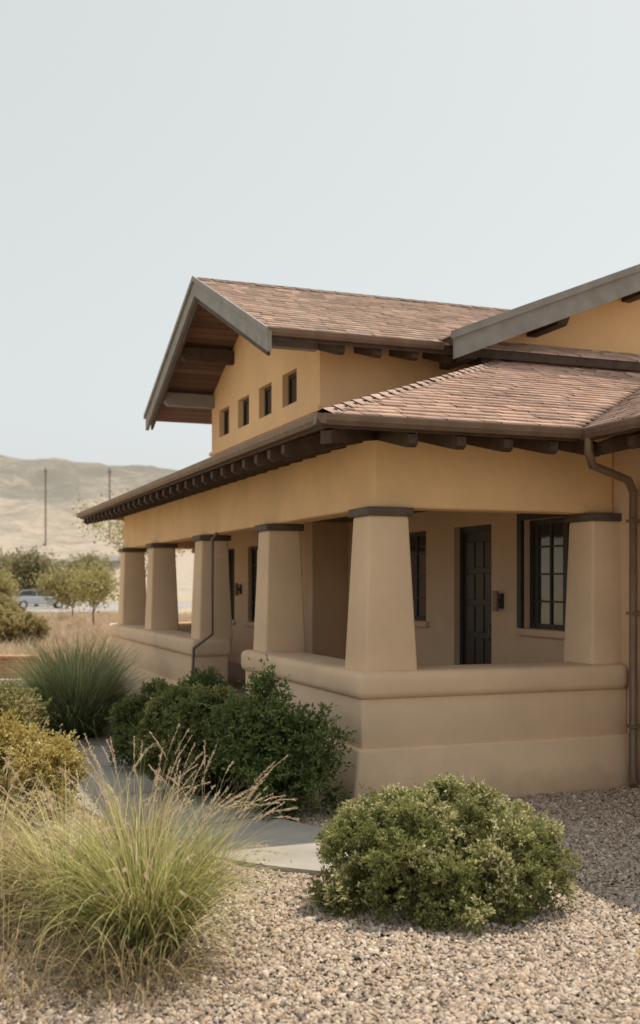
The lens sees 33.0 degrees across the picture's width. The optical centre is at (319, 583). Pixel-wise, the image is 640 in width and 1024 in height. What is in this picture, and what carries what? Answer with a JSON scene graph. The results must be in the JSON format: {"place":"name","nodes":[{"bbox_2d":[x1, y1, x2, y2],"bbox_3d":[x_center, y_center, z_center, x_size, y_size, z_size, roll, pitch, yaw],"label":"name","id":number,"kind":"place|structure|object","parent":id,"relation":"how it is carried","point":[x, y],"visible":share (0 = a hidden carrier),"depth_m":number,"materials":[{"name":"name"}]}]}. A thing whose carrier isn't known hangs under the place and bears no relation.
{"place":"outdoors","nodes":[
{"label":"outdoors","id":0,"kind":"place"},
{"bbox_2d":[0,659,36,678],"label":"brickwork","id":1,"kind":"object","parent":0,"point":[2,669],"depth_m":21.60,"materials":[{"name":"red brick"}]},
{"bbox_2d":[0,608,191,663],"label":"meadow grass","id":2,"kind":"structure","parent":0,"point":[83,621],"depth_m":35.62,"materials":[{"name":"plant"}]},
{"bbox_2d":[0,455,193,596],"bbox_3d":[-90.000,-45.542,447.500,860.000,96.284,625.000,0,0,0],"label":"hills","id":3,"kind":"structure","parent":0,"point":[22,502],"depth_m":310.26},
{"bbox_2d":[5,597,191,688],"bbox_3d":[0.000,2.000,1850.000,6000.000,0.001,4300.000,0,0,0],"label":"ground","id":4,"kind":"structure","parent":0,"point":[183,599],"depth_m":130.91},
{"bbox_2d":[0,565,24,600],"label":"desert tree","id":5,"kind":"object","parent":4,"relation":"on","point":[7,587],"visible":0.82,"depth_m":57.11,"materials":[{"name":"green plant"}]},
{"bbox_2d":[0,593,32,614],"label":"yellow shrub","id":6,"kind":"object","parent":4,"relation":"on","point":[6,602],"visible":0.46,"depth_m":45.86,"materials":[{"name":"green plant"}]},
{"bbox_2d":[0,606,51,649],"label":"yellow shrub","id":7,"kind":"object","parent":4,"relation":"on","point":[12,623],"visible":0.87,"depth_m":30.27,"materials":[{"name":"green plant"}]},
{"bbox_2d":[25,554,93,616],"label":"desert tree","id":8,"kind":"object","parent":4,"relation":"on","point":[50,586],"visible":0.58,"depth_m":49.40,"materials":[{"name":"green plant"}]},
{"bbox_2d":[53,549,117,600],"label":"olive tree","id":9,"kind":"object","parent":4,"relation":"on","point":[91,557],"visible":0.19,"depth_m":127.25,"materials":[{"name":"green plant"}]},
{"bbox_2d":[57,551,119,624],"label":"desert tree","id":10,"kind":"object","parent":4,"relation":"on","point":[92,583],"visible":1,"depth_m":41.02,"materials":[{"name":"green plant"}]},
{"bbox_2d":[69,473,191,576],"bbox_3d":[-5.361,-0.634,32.609,4.193,5.269,5.002,0,0,0],"label":"desert tree","id":11,"kind":"object","parent":4,"relation":"on","point":[115,534],"visible":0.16,"depth_m":32.01,"materials":[{"name":"green plant"}]},
{"bbox_2d":[228,661,245,697],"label":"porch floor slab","id":12,"kind":"structure","parent":4,"relation":"on","point":[236,672],"depth_m":17.86,"materials":[{"name":"concrete"}]},
{"bbox_2d":[0,692,639,1023],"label":"gravel bed","id":13,"kind":"object","parent":4,"relation":"on","point":[375,1003],"depth_m":5.58,"materials":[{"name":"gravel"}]},
{"bbox_2d":[0,674,60,735],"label":"yellow shrub","id":14,"kind":"object","parent":13,"relation":"on","point":[26,704],"visible":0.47,"depth_m":12.09,"materials":[{"name":"green plant"}]},
{"bbox_2d":[0,707,96,831],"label":"yellow shrub","id":15,"kind":"object","parent":13,"relation":"on","point":[26,756],"visible":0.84,"depth_m":9.00,"materials":[{"name":"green plant"}]},
{"bbox_2d":[0,624,175,746],"bbox_3d":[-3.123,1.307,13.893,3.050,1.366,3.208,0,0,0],"label":"deer grass","id":16,"kind":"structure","parent":13,"relation":"on","point":[80,703],"depth_m":13.53,"materials":[{"name":"plant"}]},
{"bbox_2d":[0,716,202,975],"bbox_3d":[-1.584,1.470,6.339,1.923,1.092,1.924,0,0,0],"label":"fountain grass","id":17,"kind":"object","parent":13,"relation":"on","point":[30,863],"depth_m":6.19,"materials":[{"name":"plant"}]},
{"bbox_2d":[0,850,272,1023],"bbox_3d":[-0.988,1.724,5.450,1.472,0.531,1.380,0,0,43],"label":"dry grass","id":18,"kind":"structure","parent":13,"relation":"on","point":[149,963],"depth_m":5.31,"materials":[{"name":"plant"}]},
{"bbox_2d":[0,723,334,1008],"bbox_3d":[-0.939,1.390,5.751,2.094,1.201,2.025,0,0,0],"label":"fountain grass","id":19,"kind":"object","parent":13,"relation":"on","point":[169,889],"depth_m":5.64,"materials":[{"name":"plant"}]},
{"bbox_2d":[105,665,232,769],"bbox_3d":[-1.630,1.444,11.555,1.248,1.145,1.402,0,0,23],"label":"evergreen shrub","id":20,"kind":"object","parent":13,"relation":"on","point":[123,734],"visible":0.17,"depth_m":11.45,"materials":[{"name":"green plant"}]},
{"bbox_2d":[129,680,255,799],"bbox_3d":[-1.018,1.463,10.040,1.575,1.090,1.193,0,0,31],"label":"evergreen shrub","id":21,"kind":"object","parent":13,"relation":"on","point":[167,713],"visible":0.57,"depth_m":9.89,"materials":[{"name":"green plant"}]},
{"bbox_2d":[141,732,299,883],"bbox_3d":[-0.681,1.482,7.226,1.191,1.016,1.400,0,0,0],"label":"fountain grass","id":22,"kind":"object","parent":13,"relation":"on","point":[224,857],"depth_m":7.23,"materials":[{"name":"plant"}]},
{"bbox_2d":[188,654,364,820],"bbox_3d":[-0.385,1.360,9.408,1.592,1.493,1.244,0,0,0],"label":"leafy shrub","id":23,"kind":"object","parent":13,"relation":"on","point":[266,732],"visible":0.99,"depth_m":9.29,"materials":[{"name":"green plant"}]},
{"bbox_2d":[303,771,582,935],"bbox_3d":[0.749,1.637,6.815,1.720,0.835,1.608,0,0,0],"label":"round shrub","id":24,"kind":"object","parent":13,"relation":"on","point":[429,847],"visible":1,"depth_m":6.49,"materials":[{"name":"green plant"}]},
{"bbox_2d":[294,734,628,803],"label":"porch plinth","id":25,"kind":"structure","parent":13,"relation":"on","point":[514,768],"depth_m":10.14,"materials":[{"name":"paint"}]},
{"bbox_2d":[612,436,639,784],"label":"wing wall","id":26,"kind":"structure","parent":13,"relation":"on","point":[626,462],"depth_m":10.75,"materials":[{"name":"beige paint"}]},
{"bbox_2d":[597,431,639,454],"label":"rafter tail","id":27,"kind":"object","parent":26,"relation":"attached to","point":[617,443],"visible":0.67,"depth_m":9.82},
{"bbox_2d":[627,432,639,448],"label":"rafter tail","id":28,"kind":"object","parent":26,"relation":"attached to","point":[633,441],"visible":1,"depth_m":9.37},
{"bbox_3d":[6.764,0.200,18.500,0.250,3.600,12.440,0,0,-21],"label":"house","id":29,"kind":"object","parent":13,"relation":"on","visible":0},
{"bbox_2d":[124,436,612,548],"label":"porch beam","id":30,"kind":"structure","parent":29,"relation":"attached to","point":[420,476],"depth_m":10.72,"materials":[{"name":"paint"}]},
{"bbox_2d":[191,532,218,676],"bbox_3d":[-1.623,0.583,15.125,0.416,2.636,0.070,0,0,-3],"label":"downspout","id":31,"kind":"object","parent":30,"relation":"attached to","point":[215,535],"visible":0.69,"depth_m":15.10,"materials":[{"name":"brown metal"}]},
{"bbox_2d":[184,478,246,489],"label":"rafter tail","id":32,"kind":"object","parent":30,"relation":"attached to","point":[188,484],"visible":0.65,"depth_m":13.53},
{"bbox_2d":[193,475,256,487],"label":"rafter tail","id":33,"kind":"object","parent":30,"relation":"attached to","point":[197,482],"visible":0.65,"depth_m":13.14},
{"bbox_2d":[201,471,266,484],"bbox_3d":[-1.011,-1.378,12.892,0.810,0.400,0.090,0,0,-21],"label":"rafter tail","id":34,"kind":"object","parent":30,"relation":"attached to","point":[206,479],"visible":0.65,"depth_m":12.74},
{"bbox_2d":[211,468,277,480],"bbox_3d":[-0.862,-1.378,12.499,0.810,0.400,0.090,0,0,-21],"label":"rafter tail","id":35,"kind":"object","parent":30,"relation":"attached to","point":[216,475],"visible":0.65,"depth_m":12.36},
{"bbox_2d":[220,464,289,477],"bbox_3d":[-0.712,-1.378,12.107,0.810,0.400,0.090,0,0,-21],"label":"rafter tail","id":36,"kind":"object","parent":30,"relation":"attached to","point":[225,472],"visible":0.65,"depth_m":11.96},
{"bbox_2d":[231,460,302,474],"bbox_3d":[-0.563,-1.378,11.714,0.810,0.400,0.090,0,0,-21],"label":"rafter tail","id":37,"kind":"object","parent":30,"relation":"attached to","point":[236,468],"visible":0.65,"depth_m":11.57},
{"bbox_2d":[242,456,315,470],"bbox_3d":[-0.414,-1.378,11.322,0.810,0.400,0.090,0,0,-21],"label":"rafter tail","id":38,"kind":"object","parent":30,"relation":"attached to","point":[248,464],"visible":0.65,"depth_m":11.18},
{"bbox_2d":[254,451,330,466],"bbox_3d":[-0.265,-1.378,10.929,0.810,0.400,0.090,0,0,-21],"label":"rafter tail","id":39,"kind":"object","parent":30,"relation":"attached to","point":[260,459],"visible":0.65,"depth_m":10.79},
{"bbox_2d":[267,446,345,461],"bbox_3d":[-0.116,-1.378,10.536,0.810,0.400,0.090,0,0,-21],"label":"rafter tail","id":40,"kind":"object","parent":30,"relation":"attached to","point":[274,454],"visible":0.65,"depth_m":10.39},
{"bbox_2d":[281,433,362,456],"bbox_3d":[0.034,-1.378,10.144,0.810,0.400,0.090,0,0,-21],"label":"rafter tail","id":41,"kind":"object","parent":30,"relation":"attached to","point":[309,444],"visible":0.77,"depth_m":10.04},
{"bbox_2d":[376,431,417,447],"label":"rafter tail","id":42,"kind":"object","parent":30,"relation":"attached to","point":[406,439],"visible":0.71,"depth_m":9.42},
{"bbox_2d":[417,433,465,449],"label":"rafter tail","id":43,"kind":"object","parent":30,"relation":"attached to","point":[456,442],"visible":0.71,"depth_m":9.62},
{"bbox_2d":[464,435,512,451],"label":"rafter tail","id":44,"kind":"object","parent":30,"relation":"attached to","point":[500,444],"visible":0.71,"depth_m":9.78},
{"bbox_2d":[511,438,557,454],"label":"rafter tail","id":45,"kind":"object","parent":30,"relation":"attached to","point":[543,446],"visible":0.65,"depth_m":9.94},
{"bbox_2d":[555,440,599,456],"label":"rafter tail","id":46,"kind":"object","parent":30,"relation":"attached to","point":[573,447],"visible":0.47,"depth_m":10.19},
{"bbox_2d":[409,531,425,620],"bbox_3d":[1.363,-0.110,15.035,0.050,1.220,0.900,0,0,-21],"label":"window frame","id":47,"kind":"object","parent":29,"relation":"attached to","point":[416,534],"visible":0.33,"depth_m":15.01,"materials":[{"name":"wood"}]},
{"bbox_2d":[409,535,425,615],"bbox_3d":[1.363,-0.110,15.035,0.013,1.200,0.880,0,0,-21],"label":"window glass","id":48,"kind":"object","parent":47,"relation":"in","point":[421,571],"visible":0.29,"depth_m":14.98,"materials":[{"name":"glass"}]},
{"bbox_2d":[198,277,639,428],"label":"roof shingles","id":49,"kind":"object","parent":29,"relation":"on","point":[549,392],"visible":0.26,"depth_m":13.34,"materials":[{"name":"tile"}]},
{"bbox_2d":[146,282,196,430],"bbox_3d":[-2.479,-3.653,17.763,0.057,1.786,3.529,0,0,-21],"label":"barge board","id":50,"kind":"object","parent":49,"relation":"attached to","point":[182,325],"visible":0.86,"depth_m":17.52,"materials":[{"name":"wood"}]},
{"bbox_2d":[144,278,192,418],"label":"barge trim","id":51,"kind":"structure","parent":50,"relation":"attached to","point":[170,343],"depth_m":17.55,"materials":[{"name":"wood"}]},
{"bbox_2d":[151,298,199,429],"bbox_3d":[-2.403,-3.580,17.696,0.039,1.661,3.349,0,0,-21],"label":"barge","id":52,"kind":"object","parent":50,"relation":"attached to","point":[181,347],"visible":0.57,"depth_m":17.47},
{"bbox_2d":[198,299,269,355],"bbox_3d":[-1.212,-3.580,14.564,0.042,1.661,3.349,0,0,-21],"label":"barge","id":53,"kind":"object","parent":50,"relation":"attached to","point":[230,325],"visible":0.36,"depth_m":14.34},
{"bbox_2d":[163,392,214,408],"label":"lookout beam","id":54,"kind":"structure","parent":49,"relation":"attached to","point":[185,400],"depth_m":18.59,"materials":[{"name":"wood"}]},
{"bbox_2d":[76,412,326,517],"bbox_3d":[-2.420,-1.363,15.253,0.085,0.085,13.705,0,0,-21],"label":"gutter","id":55,"kind":"object","parent":49,"relation":"attached to","point":[304,424],"visible":1,"depth_m":11.54,"materials":[{"name":"brown metal"}]},
{"bbox_2d":[180,347,233,365],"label":"lookout beam","id":56,"kind":"structure","parent":49,"relation":"attached to","point":[206,356],"depth_m":17.45,"materials":[{"name":"wood"}]},
{"bbox_2d":[194,283,271,351],"bbox_3d":[-1.225,-3.653,14.463,0.055,1.786,3.529,0,0,-21],"label":"barge board","id":57,"kind":"object","parent":49,"relation":"attached to","point":[257,335],"visible":0.86,"depth_m":14.05,"materials":[{"name":"wood"}]},
{"bbox_2d":[192,276,267,332],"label":"barge trim","id":58,"kind":"structure","parent":57,"relation":"attached to","point":[239,310],"depth_m":14.10,"materials":[{"name":"wood"}]},
{"bbox_2d":[212,350,335,455],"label":"gable wall","id":59,"kind":"structure","parent":49,"relation":"attached to","point":[316,378],"depth_m":15.54,"materials":[{"name":"paint"}]},
{"bbox_2d":[213,335,295,398],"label":"gable peak","id":60,"kind":"structure","parent":59,"relation":"on","point":[251,360],"depth_m":17.07,"materials":[{"name":"paint"}]},
{"bbox_2d":[209,405,319,456],"bbox_3d":[-0.970,-2.268,16.422,0.044,0.065,5.390,0,0,-21],"label":"gable sill band","id":61,"kind":"object","parent":59,"relation":"attached to","point":[276,426],"visible":0.92,"depth_m":15.79,"materials":[{"name":"paint"}]},
{"bbox_2d":[272,340,317,351],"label":"lookout beam","id":62,"kind":"structure","parent":49,"relation":"attached to","point":[292,345],"depth_m":13.90,"materials":[{"name":"wood"}]},
{"bbox_2d":[318,344,344,354],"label":"rafter tail","id":63,"kind":"object","parent":49,"relation":"attached to","point":[336,349],"visible":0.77,"depth_m":13.45},
{"bbox_2d":[320,428,375,443],"bbox_3d":[0.274,-1.370,9.497,0.099,0.400,1.103,0,0,24],"label":"hip rafter","id":64,"kind":"object","parent":49,"relation":"attached to","point":[332,435],"visible":0.71,"depth_m":9.24,"materials":[{"name":"wood"}]},
{"bbox_2d":[268,327,444,349],"bbox_3d":[0.470,-3.007,13.259,2.340,0.085,0.085,0,0,-21],"label":"gutter","id":65,"kind":"object","parent":49,"relation":"attached to","point":[349,338],"visible":1,"depth_m":13.22,"materials":[{"name":"brown metal"}]},
{"bbox_2d":[336,346,490,404],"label":"front wall","id":66,"kind":"structure","parent":49,"relation":"attached to","point":[358,376],"depth_m":14.22,"materials":[{"name":"paint"}]},
{"bbox_2d":[354,347,381,357],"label":"rafter tail","id":67,"kind":"object","parent":66,"relation":"attached to","point":[373,352],"visible":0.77,"depth_m":13.63},
{"bbox_2d":[389,350,417,360],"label":"rafter tail","id":68,"kind":"object","parent":66,"relation":"attached to","point":[409,355],"visible":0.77,"depth_m":13.83},
{"bbox_2d":[423,353,452,363],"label":"rafter tail","id":69,"kind":"object","parent":66,"relation":"attached to","point":[444,358],"visible":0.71,"depth_m":13.96},
{"bbox_2d":[314,413,582,438],"bbox_3d":[1.160,-1.359,9.326,2.564,0.085,0.085,0,0,-21],"label":"gutter front","id":70,"kind":"object","parent":49,"relation":"attached to","point":[440,425],"visible":1,"depth_m":9.28,"materials":[{"name":"brown metal"}]},
{"bbox_2d":[439,350,479,369],"bbox_3d":[1.800,-2.955,13.955,0.150,0.210,0.850,0,0,-21],"label":"cross lookout","id":71,"kind":"object","parent":49,"relation":"attached to","point":[463,359],"visible":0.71,"depth_m":13.84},
{"bbox_2d":[453,271,639,358],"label":"cross barge board","id":72,"kind":"object","parent":49,"relation":"attached to","point":[514,326],"visible":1,"depth_m":13.84,"materials":[{"name":"wood"}]},
{"bbox_2d":[451,264,639,338],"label":"cross barge trim","id":73,"kind":"structure","parent":72,"relation":"attached to","point":[463,330],"depth_m":13.78,"materials":[{"name":"wood"}]},
{"bbox_2d":[527,317,569,337],"bbox_3d":[3.043,-3.487,14.427,0.150,0.210,0.850,0,0,-21],"label":"cross lookout","id":74,"kind":"object","parent":49,"relation":"attached to","point":[545,329],"visible":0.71,"depth_m":14.35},
{"bbox_2d":[492,298,639,360],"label":"cross gable wall","id":75,"kind":"structure","parent":49,"relation":"attached to","point":[613,326],"depth_m":15.21,"materials":[{"name":"paint"}]},
{"bbox_2d":[580,416,639,439],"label":"gutter wing","id":76,"kind":"structure","parent":49,"relation":"attached to","point":[628,424],"depth_m":9.36,"materials":[{"name":"metal"}]},
{"bbox_2d":[584,437,637,787],"bbox_3d":[2.755,0.322,10.129,0.129,3.325,1.052,0,0,40],"label":"downspout","id":77,"kind":"object","parent":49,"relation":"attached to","point":[627,480],"visible":0.95,"depth_m":10.49,"materials":[{"name":"brown metal"}]},
{"bbox_2d":[460,525,490,664],"bbox_3d":[1.990,0.405,13.428,0.060,2.250,0.950,0,0,-21],"label":"door frame","id":78,"kind":"object","parent":29,"relation":"attached to","point":[475,529],"visible":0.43,"depth_m":13.80,"materials":[{"name":"wood"}]},
{"bbox_2d":[464,531,490,664],"bbox_3d":[2.011,0.435,13.436,0.045,2.170,0.810,0,0,-21],"label":"door leaf","id":79,"kind":"object","parent":78,"relation":"in","point":[484,536],"visible":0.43,"depth_m":13.54,"materials":[{"name":"wood"}]},
{"bbox_2d":[467,541,490,663],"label":"door panels","id":80,"kind":"object","parent":79,"relation":"attached to","point":[471,608],"visible":0.66,"depth_m":13.43,"materials":[{"name":"wood"}]},
{"bbox_2d":[517,513,569,630],"bbox_3d":[2.446,-0.150,11.852,0.045,1.300,1.020,0,0,-21],"label":"window surround","id":81,"kind":"object","parent":29,"relation":"attached to","point":[521,517],"visible":0.57,"depth_m":12.24,"materials":[{"name":"wood"}]},
{"bbox_2d":[530,517,562,629],"bbox_3d":[2.556,-0.110,11.894,0.050,1.220,0.840,0,0,-21],"label":"window frame","id":82,"kind":"object","parent":81,"relation":"in","point":[551,521],"visible":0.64,"depth_m":12.01,"materials":[{"name":"wood"}]},
{"bbox_2d":[534,523,562,624],"bbox_3d":[2.556,-0.110,11.894,0.011,1.200,0.820,0,0,-21],"label":"window glass","id":83,"kind":"object","parent":82,"relation":"in","point":[542,582],"visible":0.64,"depth_m":11.97,"materials":[{"name":"glass"}]},
{"bbox_2d":[25,601,191,611],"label":"parking lot","id":84,"kind":"structure","parent":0,"point":[113,606],"depth_m":91.55,"materials":[{"name":"asphalt"}]},
{"bbox_2d":[0,543,67,605],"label":"olive tree","id":85,"kind":"object","parent":84,"relation":"on","point":[22,566],"visible":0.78,"depth_m":95.97,"materials":[{"name":"green plant"}]},
{"bbox_2d":[13,590,62,608],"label":"parked car","id":86,"kind":"object","parent":84,"relation":"on","point":[28,598],"visible":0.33,"depth_m":87.04,"materials":[{"name":"paint"}]},
{"bbox_2d":[108,658,180,703],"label":"porch plinth","id":87,"kind":"structure","parent":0,"point":[149,678],"depth_m":18.61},
{"bbox_2d":[111,636,227,683],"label":"porch wall","id":88,"kind":"structure","parent":0,"point":[174,665],"depth_m":17.07,"materials":[{"name":"paint"}]},
{"bbox_2d":[108,622,231,656],"bbox_3d":[-2.046,0.919,18.981,2.180,0.251,6.960,0,0,-21],"label":"porch wall cap","id":89,"kind":"object","parent":88,"relation":"on","point":[181,641],"visible":0.65,"depth_m":16.98,"materials":[{"name":"paint"}]},
{"bbox_2d":[118,552,145,624],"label":"column","id":90,"kind":"structure","parent":89,"relation":"on","point":[132,598],"depth_m":21.24,"materials":[{"name":"beige paint"}]},
{"bbox_2d":[145,548,178,629],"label":"column","id":91,"kind":"structure","parent":89,"relation":"on","point":[161,612],"depth_m":18.76,"materials":[{"name":"beige paint"}]},
{"bbox_2d":[146,543,177,547],"bbox_3d":[-2.780,-0.669,18.970,0.470,0.078,0.470,0,0,-21],"label":"column cap","id":92,"kind":"object","parent":91,"relation":"on","point":[162,545],"visible":0.87,"depth_m":18.76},
{"bbox_2d":[191,540,232,639],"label":"column","id":93,"kind":"structure","parent":89,"relation":"on","point":[201,618],"depth_m":15.64,"materials":[{"name":"beige paint"}]},
{"bbox_2d":[192,535,230,540],"bbox_3d":[-1.590,-0.669,15.838,0.470,0.078,0.470,0,0,-21],"label":"column cap","id":94,"kind":"object","parent":93,"relation":"on","point":[209,537],"visible":0.84,"depth_m":15.64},
{"bbox_2d":[157,306,238,423],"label":"roof deck upper back","id":95,"kind":"structure","parent":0,"point":[209,330],"depth_m":18.15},
{"bbox_2d":[80,425,326,518],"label":"roof deck","id":96,"kind":"structure","parent":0,"point":[315,430],"depth_m":12.07,"materials":[{"name":"wood"}]},
{"bbox_2d":[35,722,382,881],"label":"garden path","id":97,"kind":"structure","parent":0,"point":[298,839],"depth_m":8.87,"materials":[{"name":"concrete"}]},
{"bbox_2d":[230,552,233,615],"bbox_3d":[-1.694,0.000,21.389,0.011,1.380,0.630,0,0,-21],"label":"window glass","id":98,"kind":"object","parent":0,"point":[232,579],"visible":0.21,"depth_m":21.50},
{"bbox_2d":[253,549,257,618],"bbox_3d":[-1.116,0.000,19.869,0.013,1.380,0.780,0,0,-21],"label":"window glass","id":99,"kind":"object","parent":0,"point":[255,555],"visible":0.36,"depth_m":20.13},
{"bbox_2d":[228,523,306,663],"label":"house wall","id":100,"kind":"structure","parent":0,"point":[242,544],"depth_m":20.42,"materials":[{"name":"paint"}]},
{"bbox_2d":[0,0,639,470],"label":"sky","id":101,"kind":"structure","parent":0,"point":[482,153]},
{"bbox_2d":[307,522,346,658],"bbox_3d":[0.115,0.100,17.207,0.600,3.400,0.248,0,0,-21],"label":"house wall jog","id":102,"kind":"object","parent":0,"point":[326,588],"visible":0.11,"depth_m":17.09,"materials":[{"name":"paint"}]},
{"bbox_2d":[216,283,639,370],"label":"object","id":103,"kind":"structure","parent":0,"point":[548,358],"depth_m":14.16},
{"bbox_2d":[246,670,625,748],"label":"porch wall","id":104,"kind":"structure","parent":0,"point":[395,722],"depth_m":10.20,"materials":[{"name":"paint"}]},
{"bbox_2d":[241,650,626,699],"bbox_3d":[1.045,0.919,11.887,2.920,0.251,3.700,0,0,-21],"label":"porch wall cap","id":105,"kind":"object","parent":104,"relation":"on","point":[331,674],"visible":0.9,"depth_m":10.27,"materials":[{"name":"paint"}]},
{"bbox_2d":[253,530,305,651],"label":"column","id":106,"kind":"structure","parent":105,"relation":"on","point":[279,618],"depth_m":12.74,"materials":[{"name":"beige paint"}]},
{"bbox_2d":[255,524,303,531],"bbox_3d":[-0.489,-0.669,12.941,0.470,0.078,0.470,0,0,-21],"label":"column cap","id":107,"kind":"object","parent":106,"relation":"on","point":[281,527],"visible":0.86,"depth_m":12.74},
{"bbox_2d":[345,515,416,670],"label":"column","id":108,"kind":"structure","parent":105,"relation":"on","point":[380,630],"depth_m":9.95,"materials":[{"name":"beige paint"}]},
{"bbox_2d":[348,506,413,517],"bbox_3d":[0.570,-0.669,10.155,0.470,0.078,0.470,0,0,-21],"label":"column cap","id":109,"kind":"object","parent":108,"relation":"on","point":[381,511],"visible":0.86,"depth_m":9.95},
{"bbox_2d":[563,521,621,663],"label":"column","id":110,"kind":"structure","parent":105,"relation":"on","point":[593,627],"depth_m":10.80,"materials":[{"name":"beige paint"}]},
{"bbox_2d":[564,513,621,522],"bbox_3d":[2.841,-0.669,11.018,0.500,0.078,0.500,0,0,-21],"label":"column cap","id":111,"kind":"object","parent":110,"relation":"on","point":[584,517],"visible":0.66,"depth_m":10.79,"materials":[{"name":"wood"}]},
{"bbox_2d":[347,511,563,665],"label":"house wall","id":112,"kind":"structure","parent":0,"point":[438,641],"depth_m":13.83,"materials":[{"name":"paint"}]},
{"bbox_2d":[516,628,564,638],"bbox_3d":[2.482,0.543,11.866,0.150,0.083,1.020,0,0,-21],"label":"window sill","id":113,"kind":"structure","parent":112,"relation":"attached to","point":[555,634],"depth_m":11.83,"materials":[{"name":"paint"}]},
{"bbox_2d":[323,363,639,441],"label":"roof deck front","id":114,"kind":"structure","parent":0,"point":[440,432],"depth_m":9.56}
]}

